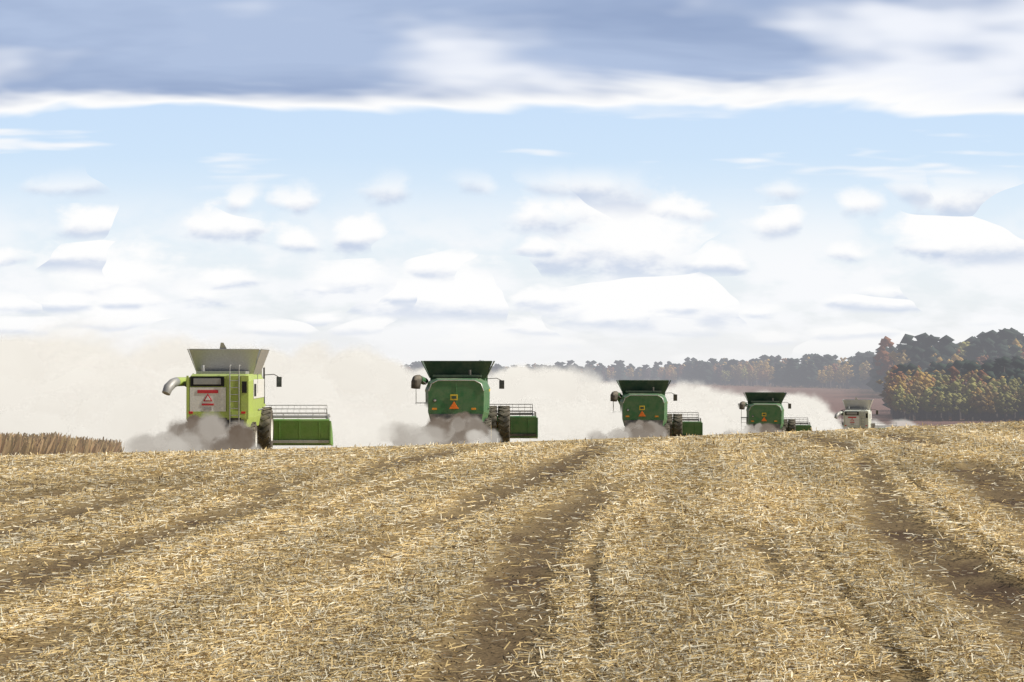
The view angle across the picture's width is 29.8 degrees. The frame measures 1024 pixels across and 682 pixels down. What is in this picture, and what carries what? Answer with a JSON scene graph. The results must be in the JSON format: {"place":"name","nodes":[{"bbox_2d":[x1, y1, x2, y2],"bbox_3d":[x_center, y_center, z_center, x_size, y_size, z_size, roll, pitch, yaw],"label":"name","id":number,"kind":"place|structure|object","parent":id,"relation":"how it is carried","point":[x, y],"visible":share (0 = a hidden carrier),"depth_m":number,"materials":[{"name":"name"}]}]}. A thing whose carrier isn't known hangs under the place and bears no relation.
{"place":"outdoors","nodes":[
{"label":"outdoors","id":0,"kind":"place"},
{"bbox_2d":[0,335,912,452],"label":"cloud","id":1,"kind":"structure","parent":0,"point":[74,389],"depth_m":104.45,"materials":[{"name":"white"}]},
{"bbox_2d":[0,381,1023,681],"bbox_3d":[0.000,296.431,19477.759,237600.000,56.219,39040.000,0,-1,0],"label":"field ground","id":2,"kind":"structure","parent":0,"point":[490,653],"depth_m":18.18,"materials":[{"name":"beige plant"}]},
{"bbox_2d":[0,431,125,454],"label":"standing crop","id":3,"kind":"object","parent":2,"relation":"on","point":[42,443],"visible":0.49,"depth_m":75.18,"materials":[{"name":"beige plant"}]},
{"bbox_2d":[162,343,332,449],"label":"combine harvester","id":4,"kind":"object","parent":2,"relation":"on","point":[225,384],"visible":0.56,"depth_m":91.22,"materials":[{"name":"metal"}]},
{"bbox_2d":[411,361,537,441],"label":"combine harvester","id":5,"kind":"object","parent":2,"relation":"on","point":[453,388],"visible":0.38,"depth_m":108.08,"materials":[{"name":"metal"}]},
{"bbox_2d":[610,380,702,436],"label":"combine harvester","id":6,"kind":"object","parent":2,"relation":"on","point":[644,400],"visible":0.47,"depth_m":144.64,"materials":[{"name":"metal"}]},
{"bbox_2d":[404,327,1023,420],"bbox_3d":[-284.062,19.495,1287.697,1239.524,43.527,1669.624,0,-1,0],"label":"treeline","id":7,"kind":"object","parent":2,"relation":"on","point":[925,376],"visible":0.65,"depth_m":886.63,"materials":[{"name":"green plant"}]},
{"bbox_2d":[738,392,811,432],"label":"combine harvester","id":8,"kind":"object","parent":2,"relation":"on","point":[764,407],"visible":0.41,"depth_m":184.43,"materials":[{"name":"metal"}]},
{"bbox_2d":[834,397,896,428],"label":"combine harvester","id":9,"kind":"object","parent":2,"relation":"on","point":[856,413],"visible":0.37,"depth_m":225.27,"materials":[{"name":"metal"}]},
{"bbox_2d":[0,0,1023,369],"label":"sky","id":10,"kind":"structure","parent":0,"point":[638,183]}
]}

